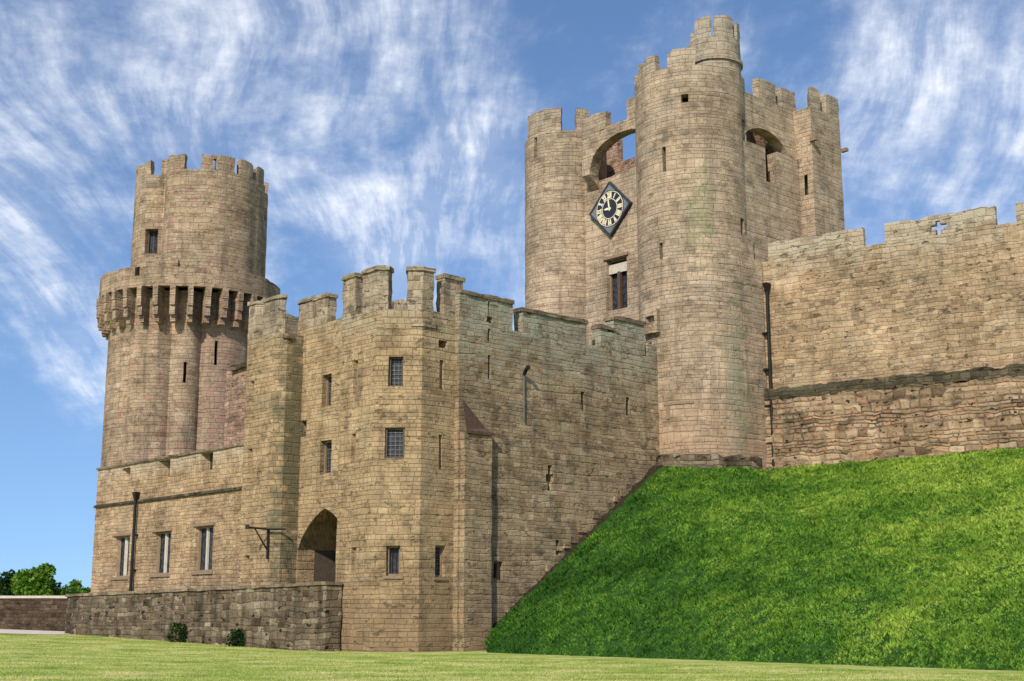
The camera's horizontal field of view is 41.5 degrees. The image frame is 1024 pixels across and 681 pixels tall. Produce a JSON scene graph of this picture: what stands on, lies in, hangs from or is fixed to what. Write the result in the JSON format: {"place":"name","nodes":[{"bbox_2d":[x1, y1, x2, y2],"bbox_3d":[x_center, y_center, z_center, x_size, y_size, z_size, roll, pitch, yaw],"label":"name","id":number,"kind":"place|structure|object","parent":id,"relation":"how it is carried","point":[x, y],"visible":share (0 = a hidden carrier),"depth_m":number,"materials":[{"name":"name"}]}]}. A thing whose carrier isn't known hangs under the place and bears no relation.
{"place":"outdoors","nodes":[
{"label":"outdoors","id":0,"kind":"place"},
{"bbox_2d":[0,629,65,634],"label":"path","id":1,"kind":"structure","parent":0,"point":[11,631],"depth_m":79.97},
{"bbox_2d":[0,633,1023,680],"bbox_3d":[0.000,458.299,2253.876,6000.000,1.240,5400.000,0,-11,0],"label":"ground","id":2,"kind":"structure","parent":0,"point":[557,658],"depth_m":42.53,"materials":[{"name":"green plant"}]},
{"bbox_2d":[0,569,61,595],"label":"tree","id":3,"kind":"object","parent":2,"relation":"on","point":[5,587],"visible":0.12,"depth_m":115.79,"materials":[{"name":"green plant"}]},
{"bbox_2d":[0,595,66,630],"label":"boundary wall","id":4,"kind":"structure","parent":2,"relation":"on","point":[45,613],"depth_m":85.33,"materials":[{"name":"stone"}]},
{"bbox_2d":[9,563,79,595],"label":"tree","id":5,"kind":"object","parent":2,"relation":"on","point":[35,581],"visible":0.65,"depth_m":108.69,"materials":[{"name":"green plant"}]},
{"bbox_2d":[55,579,90,595],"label":"tree","id":6,"kind":"object","parent":2,"relation":"on","point":[75,583],"visible":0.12,"depth_m":119.29,"materials":[{"name":"green plant"}]},
{"bbox_2d":[91,443,243,592],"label":"stone range","id":7,"kind":"structure","parent":2,"relation":"on","point":[188,518],"depth_m":75.58,"materials":[{"name":"beige stone"}]},
{"bbox_2d":[109,533,130,579],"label":"window","id":8,"kind":"structure","parent":7,"relation":"in","point":[123,553],"depth_m":79.61,"materials":[{"name":"brown stone"}]},
{"bbox_2d":[129,492,139,590],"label":"drainpipe","id":9,"kind":"object","parent":7,"relation":"attached to","point":[135,495],"visible":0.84,"depth_m":77.99,"materials":[{"name":"black metal"}]},
{"bbox_2d":[149,528,171,576],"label":"window","id":10,"kind":"structure","parent":7,"relation":"in","point":[163,557],"depth_m":76.08,"materials":[{"name":"brown stone"}]},
{"bbox_2d":[191,522,214,574],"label":"window","id":11,"kind":"structure","parent":7,"relation":"in","point":[205,549],"depth_m":72.75,"materials":[{"name":"grey glass"}]},
{"bbox_2d":[224,362,246,445],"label":"broken wall","id":12,"kind":"structure","parent":7,"relation":"on","point":[234,423],"depth_m":76.34,"materials":[{"name":"beige stone"}]},
{"bbox_2d":[166,623,186,642],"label":"shrub","id":13,"kind":"object","parent":2,"relation":"on","point":[177,627],"visible":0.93,"depth_m":68.89,"materials":[{"name":"green plant"}]},
{"bbox_2d":[96,153,279,466],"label":"machicolated tower","id":14,"kind":"structure","parent":2,"relation":"on","point":[173,313],"depth_m":89.57,"materials":[{"name":"stone"}]},
{"bbox_2d":[148,230,157,253],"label":"window","id":15,"kind":"structure","parent":14,"relation":"in","point":[153,234],"depth_m":91.25,"materials":[{"name":"grey glass"}]},
{"bbox_2d":[64,582,342,650],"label":"bridge parapet wall","id":16,"kind":"structure","parent":2,"relation":"on","point":[301,616],"depth_m":66.61,"materials":[{"name":"stone"}]},
{"bbox_2d":[224,628,245,646],"bbox_3d":[-13.257,14.303,64.951,1.219,0.952,0.494,0,-11,0],"label":"shrub","id":17,"kind":"object","parent":2,"relation":"on","point":[239,634],"visible":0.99,"depth_m":64.95,"materials":[{"name":"green plant"}]},
{"bbox_2d":[238,294,314,585],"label":"flanking turret","id":18,"kind":"object","parent":2,"relation":"on","point":[273,426],"visible":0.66,"depth_m":67.63,"materials":[{"name":"stone"}]},
{"bbox_2d":[245,525,285,558],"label":"iron bracket","id":19,"kind":"object","parent":18,"relation":"attached to","point":[267,542],"visible":1,"depth_m":65.85,"materials":[{"name":"black metal"}]},
{"bbox_2d":[296,292,341,582],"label":"gate wall","id":20,"kind":"structure","parent":2,"relation":"on","point":[319,327],"depth_m":66.92,"materials":[{"name":"stone"}]},
{"bbox_2d":[324,441,331,473],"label":"window","id":21,"kind":"structure","parent":20,"relation":"in","point":[328,447],"depth_m":66.36,"materials":[{"name":"grey glass"}]},
{"bbox_2d":[326,375,331,405],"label":"window","id":22,"kind":"structure","parent":20,"relation":"in","point":[329,378],"depth_m":67.02,"materials":[{"name":"brown stone"}]},
{"bbox_2d":[335,265,464,651],"bbox_3d":[-5.105,5.990,63.750,6.000,18.034,6.524,0,-11,0],"label":"octagonal turret","id":23,"kind":"object","parent":2,"relation":"on","point":[394,539],"visible":0.94,"depth_m":61.11,"materials":[{"name":"stone"}]},
{"bbox_2d":[387,546,400,575],"bbox_3d":[-5.238,9.793,60.057,0.569,1.297,0.190,0,-11,0],"label":"window","id":24,"kind":"structure","parent":23,"relation":"in","point":[393,566],"depth_m":60.06,"materials":[{"name":"grey stone"}]},
{"bbox_2d":[385,428,404,457],"bbox_3d":[-5.272,4.645,60.989,0.853,1.375,0.190,0,-11,0],"label":"window","id":25,"kind":"structure","parent":23,"relation":"in","point":[395,440],"depth_m":61.01,"materials":[{"name":"grey glass"}]},
{"bbox_2d":[389,357,402,385],"bbox_3d":[-5.274,1.456,61.697,0.629,1.372,0.190,0,-11,0],"label":"window","id":26,"kind":"structure","parent":23,"relation":"in","point":[396,363],"depth_m":61.73,"materials":[{"name":"grey glass"}]},
{"bbox_2d":[435,546,441,576],"bbox_3d":[-3.420,9.938,60.768,0.531,1.376,0.190,10,-15,-41],"label":"window","id":27,"kind":"structure","parent":23,"relation":"in","point":[438,549],"depth_m":60.86,"materials":[{"name":"black glass"}]},
{"bbox_2d":[452,290,659,650],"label":"barbican side wall","id":28,"kind":"structure","parent":2,"relation":"on","point":[554,476],"depth_m":65.03,"materials":[{"name":"stone"}]},
{"bbox_2d":[493,562,498,579],"bbox_3d":[-0.879,10.668,62.613,0.565,0.834,0.190,10,-15,-41],"label":"window","id":29,"kind":"structure","parent":28,"relation":"in","point":[495,566],"depth_m":62.72,"materials":[{"name":"black glass"}]},
{"bbox_2d":[523,365,530,419],"bbox_3d":[0.698,2.504,64.842,0.239,2.628,0.517,6,-13,-26],"label":"lead spout","id":30,"kind":"object","parent":28,"relation":"attached to","point":[527,368],"visible":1,"depth_m":64.95,"materials":[{"name":"black metal"}]},
{"bbox_2d":[0,0,1023,588],"label":"sky","id":31,"kind":"structure","parent":0,"point":[393,133],"materials":[{"name":"blue"}]},
{"bbox_2d":[582,96,638,344],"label":"clock wall","id":32,"kind":"structure","parent":0,"point":[611,264],"depth_m":79.38,"materials":[{"name":"stone"}]},
{"bbox_2d":[525,107,606,319],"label":"battlemented tower","id":33,"kind":"structure","parent":32,"relation":"attached to","point":[555,267],"depth_m":81.33,"materials":[{"name":"stone"}]},
{"bbox_2d":[589,181,632,236],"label":"clock","id":34,"kind":"object","parent":32,"relation":"attached to","point":[610,208],"visible":1,"depth_m":79.30,"materials":[{"name":"black metal"}]},
{"bbox_2d":[603,252,628,310],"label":"window","id":35,"kind":"structure","parent":32,"relation":"in","point":[618,268],"depth_m":78.70,"materials":[{"name":"brown stone"}]},
{"bbox_2d":[481,447,1023,670],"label":"grass bank","id":36,"kind":"structure","parent":0,"point":[761,618],"depth_m":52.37,"materials":[{"name":"plant"}]},
{"bbox_2d":[492,465,668,628],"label":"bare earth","id":37,"kind":"structure","parent":36,"relation":"on","point":[652,470],"depth_m":67.07,"materials":[{"name":"brown soil"}]},
{"bbox_2d":[635,14,762,469],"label":"round tower","id":38,"kind":"structure","parent":36,"relation":"on","point":[690,170],"depth_m":72.81,"materials":[{"name":"stone"}]},
{"bbox_2d":[740,234,767,469],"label":"return wall","id":39,"kind":"structure","parent":36,"relation":"on","point":[753,325],"depth_m":72.69,"materials":[{"name":"stone"}]},
{"bbox_2d":[762,201,1023,469],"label":"curtain wall","id":40,"kind":"structure","parent":36,"relation":"on","point":[905,339],"depth_m":69.09,"materials":[{"name":"stone"}]},
{"bbox_2d":[762,282,773,458],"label":"drainpipe","id":41,"kind":"object","parent":40,"relation":"attached to","point":[766,286],"visible":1,"depth_m":72.92,"materials":[{"name":"black metal"}]},
{"bbox_2d":[742,77,807,262],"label":"gatehouse flank wall","id":42,"kind":"structure","parent":0,"point":[773,209],"depth_m":76.99,"materials":[{"name":"stone"}]},
{"bbox_2d":[767,86,848,237],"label":"turret","id":43,"kind":"object","parent":42,"relation":"attached to","point":[818,150],"visible":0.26,"depth_m":78.51,"materials":[{"name":"stone"}]}
]}

